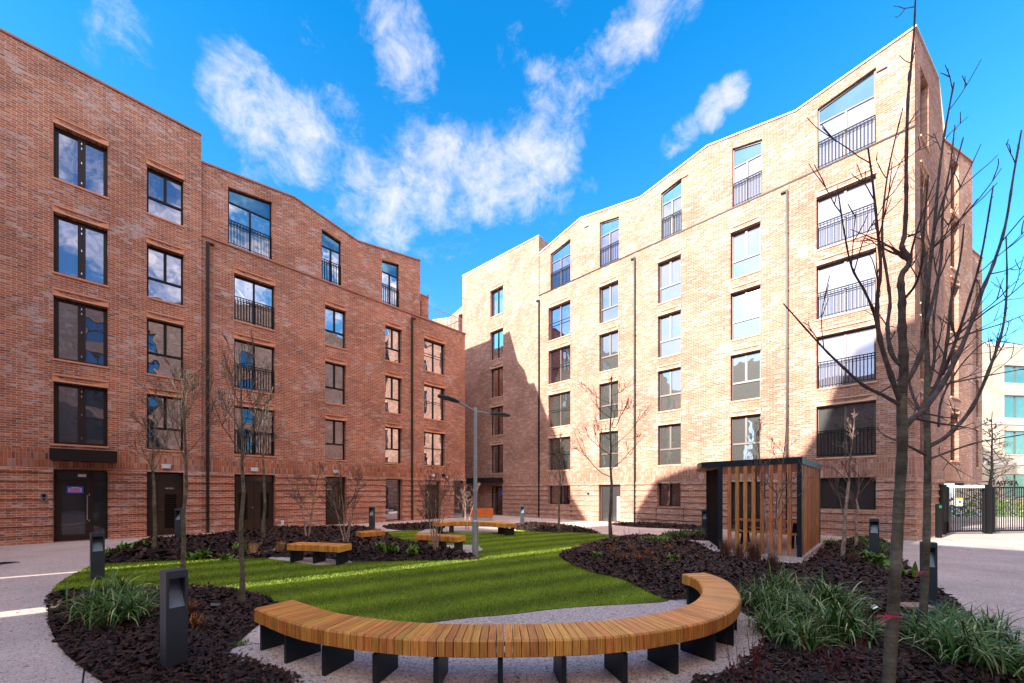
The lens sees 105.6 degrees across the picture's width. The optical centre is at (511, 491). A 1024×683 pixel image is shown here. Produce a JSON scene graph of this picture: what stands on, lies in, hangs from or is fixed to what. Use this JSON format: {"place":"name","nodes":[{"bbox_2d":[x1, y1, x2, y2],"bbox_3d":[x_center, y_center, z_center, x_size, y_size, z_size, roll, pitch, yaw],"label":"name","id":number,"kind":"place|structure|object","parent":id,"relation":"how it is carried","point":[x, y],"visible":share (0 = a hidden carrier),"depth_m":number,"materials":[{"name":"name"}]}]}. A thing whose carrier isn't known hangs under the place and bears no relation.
{"place":"outdoors","nodes":[
{"label":"outdoors","id":0,"kind":"place"},
{"bbox_2d":[0,28,465,545],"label":"brick building","id":1,"kind":"structure","parent":0,"point":[139,240],"depth_m":15.64,"materials":[{"name":"brick"}]},
{"bbox_2d":[52,373,108,447],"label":"window","id":2,"kind":"structure","parent":1,"relation":"in","point":[80,412],"depth_m":13.76,"materials":[{"name":"glass"}]},
{"bbox_2d":[52,287,108,368],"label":"window","id":3,"kind":"structure","parent":1,"relation":"in","point":[80,330],"depth_m":13.76,"materials":[{"name":"glass"}]},
{"bbox_2d":[52,203,108,287],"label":"window","id":4,"kind":"structure","parent":1,"relation":"in","point":[80,250],"depth_m":13.76,"materials":[{"name":"glass"}]},
{"bbox_2d":[52,114,108,199],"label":"window","id":5,"kind":"structure","parent":1,"relation":"in","point":[82,164],"depth_m":13.76,"materials":[{"name":"glass"}]},
{"bbox_2d":[54,470,106,541],"bbox_3d":[-15.309,0.492,13.813,0.928,2.475,0.966,0,0,0],"label":"door","id":6,"kind":"structure","parent":1,"relation":"in","point":[76,515],"depth_m":13.78,"materials":[{"name":"black glass"}]},
{"bbox_2d":[147,472,182,535],"bbox_3d":[-13.753,0.492,15.397,0.130,2.475,1.070,0,0,44],"label":"door","id":7,"kind":"structure","parent":1,"relation":"in","point":[167,500],"depth_m":15.38,"materials":[{"name":"metal"}]},
{"bbox_2d":[146,387,184,451],"bbox_3d":[-13.692,-2.783,15.338,0.985,2.435,1.010,0,0,0],"label":"window","id":8,"kind":"structure","parent":1,"relation":"in","point":[172,445],"depth_m":15.40,"materials":[{"name":"glass"}]},
{"bbox_2d":[146,310,184,380],"bbox_3d":[-13.692,-5.698,15.338,0.985,2.465,1.010,0,0,0],"label":"window","id":9,"kind":"structure","parent":1,"relation":"in","point":[164,340],"depth_m":15.39,"materials":[{"name":"glass"}]},
{"bbox_2d":[146,235,184,307],"bbox_3d":[-13.692,-8.598,15.338,0.985,2.365,1.010,0,0,0],"label":"window","id":10,"kind":"structure","parent":1,"relation":"in","point":[164,269],"depth_m":15.40,"materials":[{"name":"glass"}]},
{"bbox_2d":[146,157,184,227],"bbox_3d":[-13.692,-11.712,15.338,0.985,2.175,1.010,0,0,0],"label":"window","id":11,"kind":"structure","parent":1,"relation":"in","point":[164,193],"depth_m":15.40,"materials":[{"name":"glass"}]},
{"bbox_2d":[228,188,271,258],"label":"window","id":12,"kind":"structure","parent":1,"relation":"in","point":[249,217],"depth_m":17.49,"materials":[{"name":"glass"}]},
{"bbox_2d":[234,474,272,529],"bbox_3d":[-11.702,0.492,17.614,0.130,2.475,1.550,0,0,44],"label":"door","id":13,"kind":"structure","parent":1,"relation":"in","point":[254,504],"depth_m":17.60,"materials":[{"name":"wood"}]},
{"bbox_2d":[233,399,275,457],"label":"window","id":14,"kind":"structure","parent":1,"relation":"in","point":[256,450],"depth_m":17.59,"materials":[{"name":"glass"}]},
{"bbox_2d":[233,332,275,394],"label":"window","id":15,"kind":"structure","parent":1,"relation":"in","point":[261,353],"depth_m":17.62,"materials":[{"name":"glass"}]},
{"bbox_2d":[233,266,275,331],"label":"window","id":16,"kind":"structure","parent":1,"relation":"in","point":[253,301],"depth_m":17.59,"materials":[{"name":"glass"}]},
{"bbox_2d":[322,231,340,284],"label":"window","id":17,"kind":"structure","parent":1,"relation":"in","point":[331,267],"depth_m":20.05,"materials":[{"name":"glass"}]},
{"bbox_2d":[326,477,344,524],"bbox_3d":[-9.227,0.492,20.188,0.150,2.475,1.050,0,0,44],"label":"door","id":18,"kind":"structure","parent":1,"relation":"in","point":[331,518],"depth_m":20.22,"materials":[{"name":"black glass"}]},
{"bbox_2d":[325,413,346,461],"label":"window","id":19,"kind":"structure","parent":1,"relation":"in","point":[334,430],"depth_m":20.21,"materials":[{"name":"glass"}]},
{"bbox_2d":[325,356,346,406],"bbox_3d":[-9.174,-5.667,20.135,0.971,2.405,0.996,0,0,0],"label":"window","id":20,"kind":"structure","parent":1,"relation":"in","point":[334,374],"depth_m":20.21,"materials":[{"name":"glass"}]},
{"bbox_2d":[325,299,346,350],"bbox_3d":[-9.174,-8.567,20.135,0.971,2.305,0.996,0,0,0],"label":"window","id":21,"kind":"structure","parent":1,"relation":"in","point":[334,319],"depth_m":20.21,"materials":[{"name":"glass"}]},
{"bbox_2d":[382,261,398,306],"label":"window","id":22,"kind":"structure","parent":1,"relation":"in","point":[390,292],"depth_m":22.46,"materials":[{"name":"glass"}]},
{"bbox_2d":[386,479,399,520],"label":"window","id":23,"kind":"structure","parent":1,"relation":"in","point":[392,485],"depth_m":22.64,"materials":[{"name":"glass"}]},
{"bbox_2d":[385,422,402,464],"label":"window","id":24,"kind":"structure","parent":1,"relation":"in","point":[392,435],"depth_m":22.60,"materials":[{"name":"glass"}]},
{"bbox_2d":[385,370,402,414],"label":"window","id":25,"kind":"structure","parent":1,"relation":"in","point":[392,385],"depth_m":22.60,"materials":[{"name":"glass"}]},
{"bbox_2d":[385,320,402,364],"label":"window","id":26,"kind":"structure","parent":1,"relation":"in","point":[392,336],"depth_m":22.60,"materials":[{"name":"glass"}]},
{"bbox_2d":[424,427,445,466],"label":"window","id":27,"kind":"structure","parent":1,"relation":"in","point":[433,442],"depth_m":24.64,"materials":[{"name":"glass"}]},
{"bbox_2d":[424,380,445,421],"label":"window","id":28,"kind":"structure","parent":1,"relation":"in","point":[433,405],"depth_m":24.61,"materials":[{"name":"glass"}]},
{"bbox_2d":[424,333,445,376],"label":"window","id":29,"kind":"structure","parent":1,"relation":"in","point":[433,352],"depth_m":24.61,"materials":[{"name":"glass"}]},
{"bbox_2d":[52,528,667,622],"bbox_3d":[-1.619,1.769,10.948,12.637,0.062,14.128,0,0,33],"label":"lawn","id":30,"kind":"structure","parent":0,"point":[456,597],"depth_m":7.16,"materials":[{"name":"plant"}]},
{"bbox_2d":[90,532,104,579],"bbox_3d":[-8.225,1.295,7.700,0.190,0.950,0.190,0,0,38],"label":"bollard light","id":31,"kind":"object","parent":30,"relation":"on","point":[97,554],"visible":0.94,"depth_m":7.66,"materials":[{"name":"metal"}]},
{"bbox_2d":[432,521,515,534],"bbox_3d":[-1.476,1.495,16.006,3.529,0.450,1.430,0,0,13],"label":"slatted bench","id":32,"kind":"object","parent":30,"relation":"on","point":[504,528],"visible":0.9,"depth_m":15.78,"materials":[{"name":"wood"}]},
{"bbox_2d":[0,493,1023,682],"bbox_3d":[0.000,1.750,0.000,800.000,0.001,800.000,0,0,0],"label":"pavement","id":33,"kind":"structure","parent":0,"point":[993,564],"depth_m":7.88,"materials":[{"name":"grey concrete"}]},
{"bbox_2d":[43,581,303,682],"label":"bark mulch","id":34,"kind":"object","parent":33,"relation":"on","point":[201,663],"visible":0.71,"depth_m":4.32,"materials":[{"name":"brown wood"}]},
{"bbox_2d":[27,583,158,623],"bbox_3d":[-5.501,1.452,5.225,1.186,0.563,1.130,0,0,-7],"label":"grass clump","id":35,"kind":"object","parent":34,"relation":"on","point":[74,603],"visible":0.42,"depth_m":5.14,"materials":[{"name":"green plant"}]},
{"bbox_2d":[51,564,159,606],"bbox_3d":[-5.976,1.415,5.808,1.322,0.619,1.119,0,0,-22],"label":"grass clump","id":36,"kind":"object","parent":34,"relation":"on","point":[112,583],"visible":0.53,"depth_m":5.83,"materials":[{"name":"green plant"}]},
{"bbox_2d":[61,578,159,630],"bbox_3d":[-4.943,1.419,4.977,1.172,0.648,1.110,0,0,43],"label":"grass clump","id":37,"kind":"object","parent":34,"relation":"on","point":[121,611],"visible":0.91,"depth_m":4.89,"materials":[{"name":"green plant"}]},
{"bbox_2d":[160,567,187,670],"bbox_3d":[-3.255,1.216,3.740,0.165,0.920,0.165,0,0,33],"label":"bollard light","id":38,"kind":"object","parent":34,"relation":"on","point":[173,617],"visible":0.98,"depth_m":3.69,"materials":[{"name":"metal"}]},
{"bbox_2d":[133,352,232,568],"bbox_3d":[-5.885,-0.406,7.075,1.136,4.332,1.257,0,0,20],"label":"bare tree","id":39,"kind":"object","parent":34,"relation":"on","point":[183,527],"visible":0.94,"depth_m":6.96,"materials":[{"name":"brown plant"}]},
{"bbox_2d":[202,330,280,601],"bbox_3d":[-3.915,-0.315,5.686,0.957,4.017,1.038,0,0,-32],"label":"bare tree","id":40,"kind":"object","parent":34,"relation":"on","point":[241,596],"visible":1,"depth_m":5.73,"materials":[{"name":"brown plant"}]},
{"bbox_2d":[105,524,481,563],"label":"bark mulch","id":41,"kind":"object","parent":33,"relation":"on","point":[292,535],"visible":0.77,"depth_m":10.84,"materials":[{"name":"brown wood"}]},
{"bbox_2d":[126,395,171,548],"bbox_3d":[-9.465,-0.483,10.117,1.246,4.023,0.893,0,0,45],"label":"bare tree","id":42,"kind":"object","parent":41,"relation":"on","point":[154,537],"visible":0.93,"depth_m":10.19,"materials":[{"name":"brown plant"}]},
{"bbox_2d":[246,386,285,537],"bbox_3d":[-7.729,-0.918,12.266,1.030,4.914,0.638,0,0,19],"label":"bare tree","id":43,"kind":"object","parent":41,"relation":"on","point":[263,534],"visible":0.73,"depth_m":12.28,"materials":[{"name":"brown plant"}]},
{"bbox_2d":[318,462,371,541],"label":"multi stem tree","id":44,"kind":"object","parent":41,"relation":"on","point":[344,537],"visible":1,"depth_m":11.21,"materials":[{"name":"brown plant"}]},
{"bbox_2d":[412,460,460,549],"bbox_3d":[-2.031,0.351,10.385,1.178,2.466,1.123,0,0,20],"label":"multi stem tree","id":45,"kind":"object","parent":41,"relation":"on","point":[434,541],"visible":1,"depth_m":10.27,"materials":[{"name":"brown plant"}]},
{"bbox_2d":[438,394,509,555],"bbox_3d":[-0.971,-0.342,10.274,2.071,4.184,0.273,0,0,-31],"label":"lamp post","id":46,"kind":"object","parent":41,"relation":"on","point":[475,536],"visible":0.94,"depth_m":10.23,"materials":[{"name":"metal"}]},
{"bbox_2d":[269,557,351,565],"bbox_3d":[-5.170,1.758,10.036,2.024,0.084,2.368,0,0,-26],"label":"paving pad","id":47,"kind":"object","parent":33,"relation":"on","point":[327,562],"visible":0.33,"depth_m":9.49,"materials":[{"name":"grey concrete"}]},
{"bbox_2d":[287,542,351,564],"bbox_3d":[-4.661,1.495,9.396,1.484,0.450,0.444,0,0,14],"label":"slatted bench","id":48,"kind":"object","parent":47,"relation":"on","point":[319,550],"visible":1,"depth_m":9.27,"materials":[{"name":"wood"}]},
{"bbox_2d":[227,597,764,682],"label":"paving pad","id":49,"kind":"object","parent":33,"relation":"on","point":[580,669],"visible":0.34,"depth_m":3.88,"materials":[{"name":"grey concrete"}]},
{"bbox_2d":[254,573,740,682],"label":"curved bench","id":50,"kind":"object","parent":49,"relation":"on","point":[702,622],"visible":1,"depth_m":3.62,"materials":[{"name":"wood"}]},
{"bbox_2d":[433,24,983,540],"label":"brick building","id":51,"kind":"structure","parent":33,"relation":"on","point":[677,288],"depth_m":17.83,"materials":[{"name":"brick"}]},
{"bbox_2d":[548,432,570,471],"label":"window","id":52,"kind":"structure","parent":51,"relation":"in","point":[562,465],"depth_m":24.63,"materials":[{"name":"grey glass"}]},
{"bbox_2d":[548,386,570,428],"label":"window","id":53,"kind":"structure","parent":51,"relation":"in","point":[559,411],"depth_m":24.65,"materials":[{"name":"glass"}]},
{"bbox_2d":[548,340,570,384],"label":"window","id":54,"kind":"structure","parent":51,"relation":"in","point":[560,358],"depth_m":24.65,"materials":[{"name":"clear glass"}]},
{"bbox_2d":[548,295,570,341],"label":"window","id":55,"kind":"structure","parent":51,"relation":"in","point":[560,315],"depth_m":24.65,"materials":[{"name":"blue glass"}]},
{"bbox_2d":[551,241,569,288],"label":"window","id":56,"kind":"structure","parent":51,"relation":"in","point":[560,260],"depth_m":24.55,"materials":[{"name":"blue glass"}]},
{"bbox_2d":[598,426,618,468],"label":"window","id":57,"kind":"structure","parent":51,"relation":"in","point":[605,443],"depth_m":22.35,"materials":[{"name":"grey glass"}]},
{"bbox_2d":[598,376,618,421],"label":"window","id":58,"kind":"structure","parent":51,"relation":"in","point":[605,388],"depth_m":22.35,"materials":[{"name":"glass"}]},
{"bbox_2d":[598,324,618,372],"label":"window","id":59,"kind":"structure","parent":51,"relation":"in","point":[609,342],"depth_m":22.26,"materials":[{"name":"glass"}]},
{"bbox_2d":[598,275,618,324],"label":"window","id":60,"kind":"structure","parent":51,"relation":"in","point":[609,294],"depth_m":22.26,"materials":[{"name":"grey glass"}]},
{"bbox_2d":[600,218,618,266],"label":"window","id":61,"kind":"structure","parent":51,"relation":"in","point":[609,251],"depth_m":22.20,"materials":[{"name":"glass"}]},
{"bbox_2d":[601,484,619,521],"bbox_3d":[5.685,0.673,22.187,1.031,2.115,0.991,0,0,0],"label":"door","id":62,"kind":"structure","parent":51,"relation":"in","point":[605,489],"depth_m":22.30,"materials":[{"name":"grey glass"}]},
{"bbox_2d":[657,418,681,466],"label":"window","id":63,"kind":"structure","parent":51,"relation":"in","point":[669,435],"depth_m":19.86,"materials":[{"name":"grey glass"}]},
{"bbox_2d":[657,361,681,412],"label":"window","id":64,"kind":"structure","parent":51,"relation":"in","point":[669,381],"depth_m":19.86,"materials":[{"name":"glass"}]},
{"bbox_2d":[657,304,681,358],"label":"window","id":65,"kind":"structure","parent":51,"relation":"in","point":[669,325],"depth_m":19.86,"materials":[{"name":"glass"}]},
{"bbox_2d":[657,248,681,305],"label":"window","id":66,"kind":"structure","parent":51,"relation":"in","point":[670,271],"depth_m":19.86,"materials":[{"name":"glass"}]},
{"bbox_2d":[659,483,679,506],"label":"window","id":67,"kind":"structure","parent":51,"relation":"in","point":[669,493],"depth_m":19.93,"materials":[{"name":"glass"}]},
{"bbox_2d":[662,179,681,238],"bbox_3d":[8.151,-14.295,19.759,0.843,2.662,0.815,0,0,0],"label":"window","id":68,"kind":"structure","parent":51,"relation":"in","point":[672,198],"depth_m":19.75,"materials":[{"name":"glass"}]},
{"bbox_2d":[730,408,760,460],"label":"window","id":69,"kind":"structure","parent":51,"relation":"in","point":[742,449],"depth_m":17.53,"materials":[{"name":"clear glass"}]},
{"bbox_2d":[730,343,760,402],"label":"window","id":70,"kind":"structure","parent":51,"relation":"in","point":[746,368],"depth_m":17.50,"materials":[{"name":"grey glass"}]},
{"bbox_2d":[730,278,760,341],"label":"window","id":71,"kind":"structure","parent":51,"relation":"in","point":[746,305],"depth_m":17.50,"materials":[{"name":"glass"}]},
{"bbox_2d":[730,215,760,280],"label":"window","id":72,"kind":"structure","parent":51,"relation":"in","point":[746,244],"depth_m":17.50,"materials":[{"name":"grey glass"}]},
{"bbox_2d":[733,141,761,206],"bbox_3d":[10.576,-14.325,17.441,0.937,2.722,0.905,0,0,0],"label":"window","id":73,"kind":"structure","parent":51,"relation":"in","point":[747,160],"depth_m":17.45,"materials":[{"name":"glass"}]},
{"bbox_2d":[731,481,764,530],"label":"window","id":74,"kind":"structure","parent":51,"relation":"in","point":[749,483],"depth_m":17.49,"materials":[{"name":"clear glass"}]},
{"bbox_2d":[815,393,876,459],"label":"window","id":75,"kind":"structure","parent":51,"relation":"in","point":[831,420],"depth_m":15.13,"materials":[{"name":"glass"}]},
{"bbox_2d":[815,318,876,390],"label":"window","id":76,"kind":"structure","parent":51,"relation":"in","point":[855,350],"depth_m":15.11,"materials":[{"name":"grey glass"}]},
{"bbox_2d":[815,240,876,321],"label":"window","id":77,"kind":"structure","parent":51,"relation":"in","point":[845,295],"depth_m":15.15,"materials":[{"name":"grey glass"}]},
{"bbox_2d":[815,166,876,251],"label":"window","id":78,"kind":"structure","parent":51,"relation":"in","point":[830,233],"depth_m":15.13,"materials":[{"name":"grey glass"}]},
{"bbox_2d":[818,69,875,167],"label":"window","id":79,"kind":"structure","parent":51,"relation":"in","point":[850,118],"depth_m":15.07,"materials":[{"name":"glass"}]},
{"bbox_2d":[821,477,876,511],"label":"window","id":80,"kind":"structure","parent":51,"relation":"in","point":[866,499],"depth_m":15.09,"materials":[{"name":"glass"}]},
{"bbox_2d":[697,457,823,561],"bbox_3d":[8.048,0.455,12.803,3.444,2.630,6.347,0,0,41],"label":"timber pergola","id":81,"kind":"object","parent":33,"relation":"on","point":[808,518],"visible":0.94,"depth_m":10.72,"materials":[{"name":"wood"}]},
{"bbox_2d":[558,533,1023,682],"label":"bark mulch","id":82,"kind":"object","parent":33,"relation":"on","point":[702,555],"visible":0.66,"depth_m":6.32,"materials":[{"name":"brown wood"}]},
{"bbox_2d":[570,376,650,538],"bbox_3d":[3.220,-1.165,13.397,2.537,5.730,3.194,0,0,-11],"label":"bare tree","id":83,"kind":"object","parent":82,"relation":"on","point":[611,493],"visible":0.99,"depth_m":13.16,"materials":[{"name":"brown plant"}]},
{"bbox_2d":[738,576,804,610],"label":"grass clump","id":84,"kind":"object","parent":82,"relation":"on","point":[754,595],"visible":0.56,"depth_m":5.67,"materials":[{"name":"green plant"}]},
{"bbox_2d":[737,598,816,641],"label":"grass clump","id":85,"kind":"object","parent":82,"relation":"on","point":[773,624],"visible":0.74,"depth_m":4.70,"materials":[{"name":"green plant"}]},
{"bbox_2d":[746,408,815,561],"bbox_3d":[5.543,-0.102,8.146,1.093,3.362,1.072,0,0,-22],"label":"multi stem tree","id":86,"kind":"object","parent":82,"relation":"on","point":[777,508],"visible":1,"depth_m":8.21,"materials":[{"name":"brown plant"}]},
{"bbox_2d":[748,559,815,593],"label":"grass clump","id":87,"kind":"object","parent":82,"relation":"on","point":[781,580],"visible":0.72,"depth_m":6.01,"materials":[{"name":"green plant"}]},
{"bbox_2d":[755,583,825,613],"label":"grass clump","id":88,"kind":"object","parent":82,"relation":"on","point":[794,597],"visible":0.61,"depth_m":5.24,"materials":[{"name":"green plant"}]},
{"bbox_2d":[753,608,865,655],"bbox_3d":[3.103,1.468,4.153,0.997,0.500,1.178,0,0,23],"label":"grass clump","id":89,"kind":"object","parent":82,"relation":"on","point":[800,641],"visible":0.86,"depth_m":4.10,"materials":[{"name":"green plant"}]},
{"bbox_2d":[762,585,871,623],"bbox_3d":[3.627,1.414,4.721,0.997,0.525,1.178,0,0,-44],"label":"grass clump","id":90,"kind":"object","parent":82,"relation":"on","point":[802,610],"visible":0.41,"depth_m":4.76,"materials":[{"name":"green plant"}]},
{"bbox_2d":[821,410,857,555],"bbox_3d":[7.574,-0.130,9.022,1.084,3.522,0.684,0,0,-39],"label":"multi stem tree","id":91,"kind":"object","parent":82,"relation":"on","point":[844,536],"visible":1,"depth_m":8.98,"materials":[{"name":"brown plant"}]},
{"bbox_2d":[779,568,902,613],"bbox_3d":[4.122,1.272,5.038,1.156,0.577,1.101,0,0,16],"label":"grass clump","id":92,"kind":"object","parent":82,"relation":"on","point":[824,594],"visible":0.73,"depth_m":4.98,"materials":[{"name":"green plant"}]},
{"bbox_2d":[786,586,920,648],"bbox_3d":[3.512,1.314,4.123,1.100,0.605,1.156,0,0,38],"label":"grass clump","id":93,"kind":"object","parent":82,"relation":"on","point":[851,624],"visible":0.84,"depth_m":4.07,"materials":[{"name":"green plant"}]},
{"bbox_2d":[783,0,1023,682],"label":"bare tree","id":94,"kind":"object","parent":82,"relation":"on","point":[904,422],"visible":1,"depth_m":2.88,"materials":[{"name":"brown plant"}]},
{"bbox_2d":[920,541,937,604],"bbox_3d":[6.167,1.219,5.750,0.165,0.930,0.165,0,0,41],"label":"bollard light","id":95,"kind":"object","parent":82,"relation":"on","point":[933,586],"visible":0.61,"depth_m":5.67,"materials":[{"name":"metal"}]},
{"bbox_2d":[875,600,1019,654],"bbox_3d":[4.337,1.354,3.947,1.156,0.520,1.101,0,0,-28],"label":"grass clump","id":96,"kind":"object","parent":82,"relation":"on","point":[912,628],"visible":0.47,"depth_m":3.94,"materials":[{"name":"green plant"}]},
{"bbox_2d":[874,609,1023,676],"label":"grass clump","id":97,"kind":"object","parent":82,"relation":"on","point":[953,650],"visible":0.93,"depth_m":3.46,"materials":[{"name":"green plant"}]},
{"bbox_2d":[876,154,1023,628],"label":"bare tree","id":98,"kind":"object","parent":82,"relation":"on","point":[929,370],"visible":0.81,"depth_m":4.41,"materials":[{"name":"brown plant"}]},
{"bbox_2d":[901,595,1022,631],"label":"grass clump","id":99,"kind":"object","parent":82,"relation":"on","point":[947,612],"visible":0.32,"depth_m":4.50,"materials":[{"name":"green plant"}]},
{"bbox_2d":[903,599,1023,669],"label":"grass clump","id":100,"kind":"object","parent":82,"relation":"on","point":[988,628],"visible":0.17,"depth_m":3.94,"materials":[{"name":"green plant"}]},
{"bbox_2d":[943,617,1023,679],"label":"grass clump","id":101,"kind":"object","parent":82,"relation":"on","point":[1017,667],"visible":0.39,"depth_m":3.48,"materials":[{"name":"green plant"}]},
{"bbox_2d":[939,484,946,534],"bbox_3d":[17.425,0.736,15.700,0.170,2.027,0.170,0,0,0],"label":"gate post","id":102,"kind":"object","parent":33,"relation":"on","point":[943,495],"visible":0.89,"depth_m":15.62,"materials":[{"name":"black metal"}]},
{"bbox_2d":[947,483,984,532],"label":"metal gate","id":103,"kind":"structure","parent":102,"relation":"attached to","point":[958,501],"depth_m":15.76,"materials":[{"name":"black metal"}]},
{"bbox_2d":[985,484,992,533],"bbox_3d":[19.578,0.736,15.950,0.170,2.027,0.170,0,0,0],"label":"gate post","id":104,"kind":"object","parent":33,"relation":"on","point":[988,508],"visible":0.86,"depth_m":15.88,"materials":[{"name":"black metal"}]},
{"bbox_2d":[993,481,1023,531],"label":"metal gate","id":105,"kind":"structure","parent":104,"relation":"attached to","point":[995,509],"depth_m":16.03,"materials":[{"name":"grey metal"}]},
{"bbox_2d":[954,411,1023,503],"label":"conifer","id":106,"kind":"object","parent":33,"relation":"on","point":[991,471],"visible":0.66,"depth_m":23.91,"materials":[{"name":"green plant"}]},
{"bbox_2d":[0,0,1023,492],"label":"sky","id":107,"kind":"structure","parent":0,"point":[451,136],"materials":[{"name":"blue"}]},
{"bbox_2d":[956,342,1023,510],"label":"apartment building","id":108,"kind":"structure","parent":0,"point":[1003,397],"depth_m":35.87,"materials":[{"name":"paint"}]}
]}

